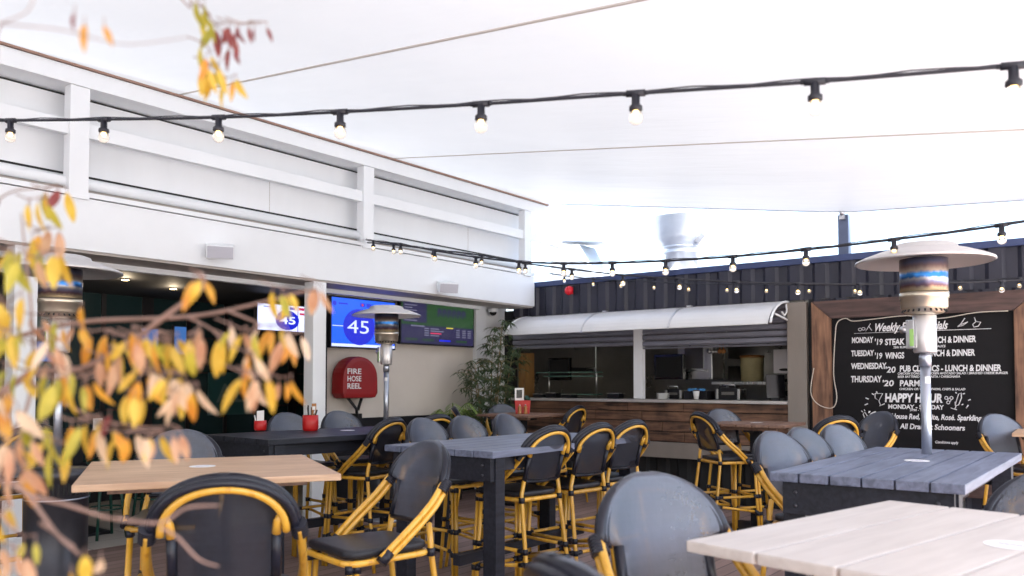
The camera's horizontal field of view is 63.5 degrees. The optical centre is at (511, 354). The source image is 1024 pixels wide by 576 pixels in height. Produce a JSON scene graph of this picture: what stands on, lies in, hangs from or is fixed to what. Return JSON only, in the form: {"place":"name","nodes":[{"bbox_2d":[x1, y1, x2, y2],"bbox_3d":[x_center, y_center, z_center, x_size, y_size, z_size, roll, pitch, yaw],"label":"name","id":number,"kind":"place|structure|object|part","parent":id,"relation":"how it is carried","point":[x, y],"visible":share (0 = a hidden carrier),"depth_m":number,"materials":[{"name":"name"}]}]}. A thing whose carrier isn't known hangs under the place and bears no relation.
{"place":"outdoors","nodes":[
{"label":"outdoors","id":0,"kind":"place"},
{"bbox_2d":[0,485,473,550],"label":"tiled floor","id":1,"kind":"structure","parent":0,"point":[117,537],"depth_m":8.76,"materials":[{"name":"tile"}]},
{"bbox_2d":[0,426,164,536],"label":"indoor table","id":2,"kind":"object","parent":1,"relation":"on","point":[76,457],"visible":0.33,"depth_m":8.10,"materials":[{"name":"black wood"}]},
{"bbox_2d":[92,418,102,429],"bbox_3d":[-4.037,0.684,8.058,0.100,0.115,0.060,-2,-3,37],"label":"table card","id":3,"kind":"object","parent":2,"relation":"on","point":[96,420],"visible":0.36,"depth_m":8.06,"materials":[{"name":"white paper"}]},
{"bbox_2d":[86,458,125,540],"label":"indoor stool","id":4,"kind":"object","parent":1,"relation":"on","point":[99,505],"visible":0.52,"depth_m":7.91,"materials":[{"name":"green metal"}]},
{"bbox_2d":[132,453,155,515],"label":"indoor stool","id":5,"kind":"object","parent":1,"relation":"on","point":[135,497],"visible":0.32,"depth_m":8.52,"materials":[{"name":"green metal"}]},
{"bbox_2d":[0,41,561,575],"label":"pub building","id":6,"kind":"structure","parent":1,"relation":"on","point":[158,205],"depth_m":8.73,"materials":[{"name":"white paint"}]},
{"bbox_2d":[37,340,53,362],"bbox_3d":[-5.500,-0.028,9.805,0.044,0.260,0.350,-2,-3,37],"label":"wall screen","id":7,"kind":"object","parent":6,"relation":"attached to","point":[44,359],"depth_m":9.75,"materials":[{"name":"blue"}]},
{"bbox_2d":[139,327,158,356],"bbox_3d":[-4.739,-0.153,10.802,0.044,0.380,0.250,-2,-3,37],"label":"wall screen","id":8,"kind":"object","parent":6,"relation":"attached to","point":[150,337],"depth_m":10.80,"materials":[{"name":"blue"}]},
{"bbox_2d":[172,325,186,355],"bbox_3d":[-4.480,-0.181,11.140,0.044,0.400,0.200,-2,-3,37],"label":"wall screen","id":9,"kind":"object","parent":6,"relation":"attached to","point":[182,330],"depth_m":11.12,"materials":[{"name":"blue"}]},
{"bbox_2d":[206,243,233,259],"bbox_3d":[-2.717,-0.954,7.691,0.245,0.154,0.209,1,-2,-21],"label":"wall speaker","id":10,"kind":"object","parent":6,"relation":"attached to","point":[219,251],"depth_m":7.61,"materials":[{"name":"white paint"}]},
{"bbox_2d":[207,372,252,414],"bbox_3d":[-4.007,0.563,11.779,0.017,0.600,0.720,-2,-3,37],"label":"notice board","id":11,"kind":"object","parent":6,"relation":"attached to","point":[219,386],"visible":0.6,"depth_m":11.70,"materials":[{"name":"teal"}]},
{"bbox_2d":[253,301,303,333],"bbox_3d":[-3.001,-0.479,10.651,0.118,0.400,0.770,-2,-3,37],"label":"television","id":12,"kind":"object","parent":6,"relation":"attached to","point":[263,315],"visible":0.63,"depth_m":10.57,"materials":[{"name":"grey"}]},
{"bbox_2d":[332,356,377,423],"bbox_3d":[-1.852,0.424,9.700,0.242,0.791,0.550,-2,-3,37],"label":"fire hose reel","id":13,"kind":"object","parent":6,"relation":"attached to","point":[354,377],"visible":0.97,"depth_m":9.58,"materials":[{"name":"paint"}]},
{"bbox_2d":[327,295,395,349],"bbox_3d":[-1.805,-0.360,9.890,0.118,0.600,1.035,-2,-3,37],"label":"television","id":14,"kind":"object","parent":6,"relation":"attached to","point":[346,328],"visible":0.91,"depth_m":9.68,"materials":[{"name":"blue"}]},
{"bbox_2d":[397,301,473,347],"bbox_3d":[-1.006,-0.394,10.933,0.118,0.570,1.430,-2,-3,37],"label":"television","id":15,"kind":"object","parent":6,"relation":"attached to","point":[435,325],"visible":0.93,"depth_m":10.87,"materials":[{"name":"black"}]},
{"bbox_2d":[437,281,458,292],"bbox_3d":[-0.799,-0.821,10.188,0.245,0.154,0.209,1,-2,-21],"label":"wall speaker","id":16,"kind":"object","parent":6,"relation":"attached to","point":[446,287],"depth_m":10.11,"materials":[{"name":"white paint"}]},
{"bbox_2d":[488,308,497,315],"bbox_3d":[-0.270,-0.601,11.882,0.150,0.104,0.148,-2,-3,37],"label":"security camera","id":17,"kind":"object","parent":6,"relation":"attached to","point":[492,311],"visible":1,"depth_m":11.83,"materials":[{"name":"white paint"}]},
{"bbox_2d":[365,220,1023,276],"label":"festoon lights","id":18,"kind":"object","parent":6,"relation":"hanging from","point":[1001,235],"visible":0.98,"depth_m":5.34,"materials":[{"name":"black rubber"}]},
{"bbox_2d":[367,242,1023,295],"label":"festoon lights","id":19,"kind":"object","parent":6,"relation":"hanging from","point":[797,284],"visible":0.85,"depth_m":7.14,"materials":[{"name":"black rubber"}]},
{"bbox_2d":[0,489,784,575],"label":"deck","id":20,"kind":"structure","parent":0,"point":[113,558],"depth_m":7.05,"materials":[{"name":"brown wood"}]},
{"bbox_2d":[0,424,64,564],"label":"bar stool","id":21,"kind":"object","parent":20,"relation":"on","point":[37,441],"visible":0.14,"depth_m":5.49,"materials":[{"name":"wicker"}]},
{"bbox_2d":[0,252,123,575],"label":"patio heater","id":22,"kind":"object","parent":20,"relation":"on","point":[63,298],"visible":0.56,"depth_m":5.36,"materials":[{"name":"silver metal"}]},
{"bbox_2d":[0,0,332,575],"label":"autumn tree","id":23,"kind":"object","parent":20,"relation":"on","point":[179,392],"visible":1,"depth_m":1.02,"materials":[{"name":"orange plant"}]},
{"bbox_2d":[120,429,223,575],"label":"bar stool","id":24,"kind":"object","parent":20,"relation":"on","point":[202,445],"visible":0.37,"depth_m":4.77,"materials":[{"name":"wicker"}]},
{"bbox_2d":[71,455,340,493],"bbox_3d":[-1.484,1.084,4.007,1.080,1.072,1.100,1,-2,-23],"label":"timber table","id":25,"kind":"object","parent":20,"relation":"on","point":[135,476],"visible":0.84,"depth_m":3.83,"materials":[{"name":"brown wood"}]},
{"bbox_2d":[137,472,308,575],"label":"bar stool","id":26,"kind":"object","parent":20,"relation":"on","point":[243,525],"visible":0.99,"depth_m":2.57,"materials":[{"name":"black plastic"}]},
{"bbox_2d":[264,412,338,556],"bbox_3d":[-1.905,1.137,7.430,0.514,1.210,0.615,2,-3,-44],"label":"bar stool","id":27,"kind":"object","parent":20,"relation":"on","point":[282,421],"visible":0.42,"depth_m":7.52,"materials":[{"name":"wicker"}]},
{"bbox_2d":[206,426,448,573],"bbox_3d":[-1.463,1.187,6.959,0.942,1.072,1.900,-2,-3,42],"label":"bar table","id":28,"kind":"object","parent":20,"relation":"on","point":[302,442],"visible":0.4,"depth_m":6.45,"materials":[{"name":"black"}]},
{"bbox_2d":[254,420,266,430],"bbox_3d":[-2.176,0.617,7.146,0.106,0.085,0.106,-2,-3,37],"label":"cutlery pot","id":29,"kind":"object","parent":28,"relation":"on","point":[260,425],"visible":1,"depth_m":7.10,"materials":[{"name":"red ceramic"}]},
{"bbox_2d":[254,410,263,420],"bbox_3d":[-2.192,0.555,7.152,0.094,0.136,0.019,0,-2,13],"label":"card holder","id":30,"kind":"object","parent":29,"relation":"in","point":[260,415],"visible":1,"depth_m":7.15,"materials":[{"name":"white paper"}]},
{"bbox_2d":[302,415,317,430],"bbox_3d":[-1.723,0.589,7.068,0.134,0.135,0.134,-2,-3,37],"label":"cutlery pot","id":31,"kind":"object","parent":28,"relation":"on","point":[309,422],"visible":1,"depth_m":7.01,"materials":[{"name":"red ceramic"}]},
{"bbox_2d":[304,403,317,414],"bbox_3d":[-1.714,0.524,7.070,0.107,0.207,0.124,0,-2,2],"label":"cutlery bundle","id":32,"kind":"object","parent":31,"relation":"in","point":[313,410],"visible":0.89,"depth_m":7.07,"materials":[{"name":"silver metal"}]},
{"bbox_2d":[318,410,379,537],"bbox_3d":[-1.528,1.154,7.922,0.514,1.210,0.615,2,-3,-44],"label":"bar stool","id":33,"kind":"object","parent":20,"relation":"on","point":[338,419],"visible":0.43,"depth_m":7.94,"materials":[{"name":"wicker"}]},
{"bbox_2d":[321,417,406,573],"bbox_3d":[-1.174,1.113,6.755,0.615,1.210,0.514,-1,-2,31],"label":"bar stool","id":34,"kind":"object","parent":20,"relation":"on","point":[383,433],"visible":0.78,"depth_m":6.64,"materials":[{"name":"wicker"}]},
{"bbox_2d":[307,439,451,575],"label":"bar stool","id":35,"kind":"object","parent":20,"relation":"on","point":[420,472],"visible":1,"depth_m":3.76,"materials":[{"name":"wicker"}]},
{"bbox_2d":[352,305,420,522],"bbox_3d":[-1.380,0.631,9.059,0.758,2.330,0.758,1,-2,-35],"label":"patio heater","id":36,"kind":"object","parent":20,"relation":"on","point":[386,318],"visible":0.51,"depth_m":9.00,"materials":[{"name":"silver metal"}]},
{"bbox_2d":[383,414,451,539],"bbox_3d":[-0.825,1.139,7.499,0.514,1.210,0.615,2,-3,-40],"label":"bar stool","id":37,"kind":"object","parent":20,"relation":"on","point":[443,420],"visible":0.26,"depth_m":7.45,"materials":[{"name":"wicker"}]},
{"bbox_2d":[403,417,482,575],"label":"bar stool","id":38,"kind":"object","parent":20,"relation":"on","point":[420,429],"visible":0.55,"depth_m":6.32,"materials":[{"name":"wicker"}]},
{"bbox_2d":[431,403,481,499],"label":"bar stool","id":39,"kind":"object","parent":20,"relation":"on","point":[440,411],"visible":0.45,"depth_m":10.47,"materials":[{"name":"grey wicker"}]},
{"bbox_2d":[451,406,480,505],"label":"bar stool","id":40,"kind":"object","parent":20,"relation":"on","point":[455,411],"visible":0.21,"depth_m":9.52,"materials":[{"name":"wicker"}]},
{"bbox_2d":[444,415,531,566],"bbox_3d":[-0.210,1.111,6.695,0.615,1.210,0.514,-2,-3,39],"label":"bar stool","id":41,"kind":"object","parent":20,"relation":"on","point":[461,427],"visible":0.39,"depth_m":6.77,"materials":[{"name":"wicker"}]},
{"bbox_2d":[450,320,532,491],"bbox_3d":[-0.278,0.700,11.006,0.924,2.330,1.220,-2,-3,37],"label":"bamboo plant","id":42,"kind":"object","parent":20,"relation":"on","point":[479,403],"visible":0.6,"depth_m":11.00,"materials":[{"name":"green plant"}]},
{"bbox_2d":[484,404,515,483],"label":"bar stool","id":43,"kind":"object","parent":20,"relation":"on","point":[502,408],"visible":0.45,"depth_m":10.78,"materials":[{"name":"wicker"}]},
{"bbox_2d":[385,433,641,575],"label":"bar table","id":44,"kind":"object","parent":20,"relation":"on","point":[487,461],"visible":0.39,"depth_m":5.16,"materials":[{"name":"black wood"}]},
{"bbox_2d":[477,412,565,506],"bbox_3d":[0.121,1.287,10.205,0.791,1.100,0.800,-2,-3,37],"label":"timber table","id":45,"kind":"object","parent":20,"relation":"on","point":[523,419],"visible":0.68,"depth_m":10.04,"materials":[{"name":"brown wood"}]},
{"bbox_2d":[518,404,521,413],"bbox_3d":[0.096,0.674,10.106,0.050,0.118,0.050,-2,-3,37],"label":"pepper mill","id":46,"kind":"object","parent":45,"relation":"on","point":[519,409],"visible":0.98,"depth_m":10.09,"materials":[{"name":"brown wood"}]},
{"bbox_2d":[515,388,530,413],"bbox_3d":[0.130,0.577,10.209,0.195,0.319,0.120,0,-2,0],"label":"condiment caddy","id":47,"kind":"object","parent":45,"relation":"on","point":[521,399],"visible":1,"depth_m":10.15,"materials":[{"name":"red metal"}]},
{"bbox_2d":[471,425,572,575],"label":"bar stool","id":48,"kind":"object","parent":20,"relation":"on","point":[541,470],"visible":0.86,"depth_m":5.48,"materials":[{"name":"wicker"}]},
{"bbox_2d":[491,413,570,550],"bbox_3d":[0.138,1.128,7.181,0.615,1.210,0.514,-1,-2,35],"label":"bar stool","id":49,"kind":"object","parent":20,"relation":"on","point":[504,424],"visible":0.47,"depth_m":7.26,"materials":[{"name":"leather"}]},
{"bbox_2d":[532,405,587,501],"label":"bar stool","id":50,"kind":"object","parent":20,"relation":"on","point":[574,419],"visible":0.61,"depth_m":10.13,"materials":[{"name":"leather"}]},
{"bbox_2d":[522,551,602,575],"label":"bar stool","id":51,"kind":"object","parent":20,"relation":"on","point":[550,563],"visible":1,"depth_m":1.29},
{"bbox_2d":[522,422,616,575],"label":"bar stool","id":52,"kind":"object","parent":20,"relation":"on","point":[597,441],"visible":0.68,"depth_m":5.81,"materials":[{"name":"wicker"}]},
{"bbox_2d":[566,419,649,569],"bbox_3d":[0.742,1.100,6.374,0.514,1.210,0.615,2,-3,-42],"label":"bar stool","id":53,"kind":"object","parent":20,"relation":"on","point":[634,431],"visible":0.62,"depth_m":6.25,"materials":[{"name":"wood"}]},
{"bbox_2d":[587,471,760,575],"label":"bar stool","id":54,"kind":"object","parent":20,"relation":"on","point":[651,523],"visible":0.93,"depth_m":2.47,"materials":[{"name":"plastic"}]},
{"bbox_2d":[689,411,762,527],"bbox_3d":[2.043,1.157,8.006,0.615,1.210,0.514,1,-2,-19],"label":"bar stool","id":55,"kind":"object","parent":20,"relation":"on","point":[705,429],"visible":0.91,"depth_m":7.88,"materials":[{"name":"wood"}]},
{"bbox_2d":[707,408,768,530],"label":"bar stool","id":56,"kind":"object","parent":20,"relation":"on","point":[719,415],"visible":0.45,"depth_m":8.67,"materials":[{"name":"wood"}]},
{"bbox_2d":[717,421,805,530],"bbox_3d":[2.489,1.236,8.413,0.791,1.077,0.800,-1,-2,33],"label":"timber table","id":57,"kind":"object","parent":20,"relation":"on","point":[755,429],"visible":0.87,"depth_m":8.35,"materials":[{"name":"brown"}]},
{"bbox_2d":[505,238,1023,509],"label":"container kitchen","id":58,"kind":"object","parent":20,"relation":"on","point":[622,361],"visible":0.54,"depth_m":10.47,"materials":[{"name":"paint"}]},
{"bbox_2d":[533,394,544,397],"bbox_3d":[0.418,0.605,12.030,0.190,0.054,0.150,-2,-3,37],"label":"food tray","id":59,"kind":"object","parent":58,"relation":"on","point":[539,395],"visible":0.81,"depth_m":11.96,"materials":[{"name":"black metal"}]},
{"bbox_2d":[545,392,561,397],"bbox_3d":[0.593,0.590,11.897,0.190,0.074,0.150,-2,-3,37],"label":"food tray","id":60,"kind":"object","parent":58,"relation":"on","point":[552,394],"visible":1,"depth_m":11.85,"materials":[{"name":"black metal"}]},
{"bbox_2d":[564,286,572,294],"bbox_3d":[0.785,-0.881,11.459,0.130,0.130,0.082,-2,-3,37],"label":"alarm strobe","id":61,"kind":"object","parent":58,"relation":"attached to","point":[568,290],"visible":1,"depth_m":11.43,"materials":[{"name":"red plastic"}]},
{"bbox_2d":[536,367,602,397],"bbox_3d":[0.830,0.414,12.024,0.970,0.432,0.280,-2,-3,37],"label":"gantry shelf","id":62,"kind":"object","parent":58,"relation":"attached to","point":[549,376],"visible":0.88,"depth_m":11.82,"materials":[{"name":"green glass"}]},
{"bbox_2d":[561,394,577,397],"bbox_3d":[0.815,0.594,11.726,0.190,0.054,0.150,-2,-3,37],"label":"food tray","id":63,"kind":"object","parent":58,"relation":"on","point":[569,395],"visible":1,"depth_m":11.67,"materials":[{"name":"black metal"}]},
{"bbox_2d":[548,358,592,379],"bbox_3d":[0.988,0.239,12.876,0.390,0.340,0.936,-2,-3,37],"label":"order screen","id":64,"kind":"object","parent":58,"relation":"attached to","point":[559,364],"visible":0.88,"depth_m":12.50,"materials":[{"name":"black"}]},
{"bbox_2d":[551,219,620,280],"bbox_3d":[1.190,-1.557,13.267,1.012,1.254,0.500,-2,-3,37],"label":"roof duct","id":65,"kind":"object","parent":58,"relation":"on","point":[578,237],"visible":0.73,"depth_m":13.10,"materials":[{"name":"silver metal"}]},
{"bbox_2d":[607,393,623,398],"bbox_3d":[1.410,0.568,11.270,0.190,0.074,0.150,-2,-3,37],"label":"food tray","id":66,"kind":"object","parent":58,"relation":"on","point":[615,395],"visible":1,"depth_m":11.21,"materials":[{"name":"black metal"}]},
{"bbox_2d":[504,301,789,335],"bbox_3d":[1.564,-0.441,10.520,3.759,0.325,0.646,-2,-3,37],"label":"hatch awning","id":67,"kind":"object","parent":58,"relation":"attached to","point":[723,315],"visible":0.96,"depth_m":10.17,"materials":[{"name":"metal"}]},
{"bbox_2d":[656,393,668,398],"bbox_3d":[1.971,0.549,10.802,0.170,0.079,0.170,-2,-3,37],"label":"plate stack","id":68,"kind":"object","parent":58,"relation":"on","point":[662,395],"visible":0.95,"depth_m":10.75,"materials":[{"name":"white ceramic"}]},
{"bbox_2d":[654,354,684,378],"bbox_3d":[2.482,0.193,11.982,0.450,0.350,0.936,-2,-3,37],"label":"order screen","id":69,"kind":"object","parent":58,"relation":"attached to","point":[669,366],"visible":0.95,"depth_m":11.60,"materials":[{"name":"black"}]},
{"bbox_2d":[652,211,710,269],"bbox_3d":[2.468,-1.483,12.031,0.846,1.020,0.846,0,-2,-2],"label":"exhaust cowl","id":70,"kind":"object","parent":58,"relation":"on","point":[683,234],"visible":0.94,"depth_m":11.76,"materials":[{"name":"metal"}]},
{"bbox_2d":[693,390,699,399],"bbox_3d":[2.344,0.516,10.517,0.088,0.125,0.088,-2,-3,37],"label":"cup","id":71,"kind":"object","parent":58,"relation":"on","point":[696,394],"visible":1,"depth_m":10.49,"materials":[{"name":"white paper"}]},
{"bbox_2d":[684,388,714,398],"bbox_3d":[2.433,0.515,10.748,0.320,0.143,0.246,-2,-3,37],"label":"bread tray","id":72,"kind":"object","parent":58,"relation":"on","point":[703,394],"visible":0.72,"depth_m":10.67,"materials":[{"name":"plastic"}]},
{"bbox_2d":[678,344,739,379],"bbox_3d":[2.983,0.114,12.137,0.520,0.520,1.465,-2,-3,37],"label":"oven","id":73,"kind":"object","parent":58,"relation":"attached to","point":[701,364],"visible":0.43,"depth_m":11.58,"materials":[{"name":"silver metal"}]},
{"bbox_3d":[2.550,0.050,11.591,0.280,0.310,0.011,-2,-3,37],"label":"door","id":74,"kind":"part","parent":73,"relation":"part of","materials":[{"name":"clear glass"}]},
{"bbox_2d":[705,332,725,353],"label":"hanging ladles","id":75,"kind":"object","parent":58,"relation":"hanging from","point":[717,351],"visible":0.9,"depth_m":11.00,"materials":[{"name":"silver metal"}]},
{"bbox_2d":[765,375,785,400],"bbox_3d":[3.152,0.408,9.912,0.220,0.310,0.120,0,-10,8],"label":"till screen","id":76,"kind":"object","parent":58,"relation":"on","point":[775,387],"visible":0.98,"depth_m":9.86,"materials":[{"name":"black plastic"}]},
{"bbox_2d":[773,349,787,373],"bbox_3d":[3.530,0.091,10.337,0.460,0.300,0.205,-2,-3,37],"label":"soap dispenser","id":77,"kind":"object","parent":58,"relation":"attached to","point":[780,360],"visible":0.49,"depth_m":10.35,"materials":[{"name":"grey plastic"}]},
{"bbox_2d":[783,375,787,398],"bbox_3d":[3.964,0.475,11.892,0.140,0.340,0.060,-2,-3,37],"label":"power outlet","id":78,"kind":"object","parent":58,"relation":"attached to","point":[786,386],"visible":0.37,"depth_m":11.89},
{"bbox_2d":[549,273,1023,293],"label":"festoon lights","id":79,"kind":"object","parent":58,"relation":"attached to","point":[1019,283],"visible":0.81,"depth_m":9.80,"materials":[{"name":"black rubber"}]},
{"bbox_2d":[838,211,850,254],"bbox_3d":[3.859,-1.365,9.617,0.116,0.610,0.183,-2,-3,37],"label":"canopy post","id":80,"kind":"object","parent":58,"relation":"on","point":[844,227],"visible":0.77,"depth_m":9.59,"materials":[{"name":"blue metal"}]},
{"bbox_2d":[0,0,1023,211],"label":"shade canopy","id":81,"kind":"object","parent":80,"relation":"on","point":[934,140],"visible":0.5,"depth_m":5.69,"materials":[{"name":"fabric"}]},
{"bbox_2d":[0,61,1023,142],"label":"festoon lights","id":82,"kind":"object","parent":81,"relation":"hanging from","point":[1014,92],"visible":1,"depth_m":2.50,"materials":[{"name":"black rubber"}]},
{"bbox_2d":[811,289,1023,498],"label":"menu blackboard","id":83,"kind":"object","parent":58,"relation":"attached to","point":[977,370],"visible":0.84,"depth_m":8.62,"materials":[{"name":"paint"}]},
{"bbox_2d":[810,310,1007,408],"bbox_3d":[4.144,0.090,8.766,1.945,1.006,0.010,-2,-3,37],"label":"power cable","id":84,"kind":"object","parent":83,"relation":"attached to","point":[872,319],"visible":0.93,"depth_m":9.17,"materials":[{"name":"beige plastic"}]},
{"bbox_2d":[751,431,812,575],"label":"bar stool","id":85,"kind":"object","parent":20,"relation":"on","point":[773,451],"visible":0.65,"depth_m":4.58,"materials":[{"name":"leather"}]},
{"bbox_2d":[787,427,835,461],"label":"bar stool","id":86,"kind":"object","parent":20,"relation":"on","point":[816,445],"visible":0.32,"depth_m":5.07,"materials":[{"name":"leather"}]},
{"bbox_2d":[812,415,862,437],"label":"bar stool","id":87,"kind":"object","parent":20,"relation":"on","point":[850,422],"visible":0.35,"depth_m":7.05,"materials":[{"name":"wicker"}]},
{"bbox_2d":[819,424,867,455],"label":"bar stool","id":88,"kind":"object","parent":20,"relation":"on","point":[841,440],"visible":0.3,"depth_m":5.43,"materials":[{"name":"leather"}]},
{"bbox_2d":[687,500,1023,575],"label":"timber table","id":89,"kind":"object","parent":20,"relation":"on","point":[891,538],"visible":1,"depth_m":2.12,"materials":[{"name":"white wood"}]},
{"bbox_2d":[859,411,899,448],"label":"bar stool","id":90,"kind":"object","parent":20,"relation":"on","point":[879,429],"visible":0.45,"depth_m":7.92,"materials":[{"name":"wicker"}]},
{"bbox_2d":[770,447,1021,575],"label":"bar table","id":91,"kind":"object","parent":20,"relation":"on","point":[940,477],"visible":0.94,"depth_m":3.77,"materials":[{"name":"black wood"}]},
{"bbox_2d":[855,240,996,507],"bbox_3d":[2.405,0.500,4.795,0.747,2.295,0.747,1,-2,-35],"label":"patio heater","id":92,"kind":"object","parent":20,"relation":"on","point":[922,267],"visible":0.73,"depth_m":4.76,"materials":[{"name":"silver metal"}]},
{"bbox_2d":[976,413,1023,508],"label":"bar stool","id":93,"kind":"object","parent":20,"relation":"on","point":[995,431],"visible":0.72,"depth_m":7.26,"materials":[{"name":"leather"}]},
{"bbox_2d":[982,474,1023,515],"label":"bar stool","id":94,"kind":"object","parent":20,"relation":"on","point":[1007,497],"visible":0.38,"depth_m":2.76,"materials":[{"name":"leather"}]},
{"bbox_2d":[1012,429,1023,436],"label":"timber table","id":95,"kind":"object","parent":20,"relation":"on","point":[1018,433],"visible":1,"depth_m":6.68,"materials":[{"name":"beige wood"}]},
{"bbox_2d":[665,386,687,398],"bbox_3d":[2.192,0.509,11.026,0.240,0.174,0.238,-2,-3,37],"label":"counter appliance","id":96,"kind":"object","parent":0,"point":[678,393],"visible":0.79,"depth_m":10.94,"materials":[{"name":"black metal"}]},
{"bbox_2d":[716,384,745,399],"bbox_3d":[2.795,0.483,10.564,0.320,0.194,0.238,-2,-3,37],"label":"counter appliance","id":97,"kind":"object","parent":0,"point":[735,393],"visible":1,"depth_m":10.48,"materials":[{"name":"black metal"}]},
{"bbox_2d":[506,201,1023,310],"label":"sky","id":98,"kind":"structure","parent":0,"point":[732,232],"materials":[{"name":"white"}]},
{"bbox_3d":[2.773,1.426,12.262,3.980,0.835,0.800,-2,-3,37],"label":"work bench","id":99,"kind":"object","parent":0,"visible":0},
{"bbox_2d":[712,382,787,387],"bbox_3d":[3.385,0.679,11.377,1.000,0.593,0.800,-2,-3,37],"label":"wall shelf","id":100,"kind":"object","parent":99,"relation":"on","point":[740,383],"depth_m":11.13,"materials":[{"name":"silver metal"}]},
{"bbox_2d":[740,355,764,380],"bbox_3d":[3.264,0.192,11.235,0.326,0.360,0.323,-2,-3,37],"label":"plastic bucket","id":101,"kind":"object","parent":100,"relation":"on","point":[752,367],"visible":1,"depth_m":11.10,"materials":[{"name":"plastic"}]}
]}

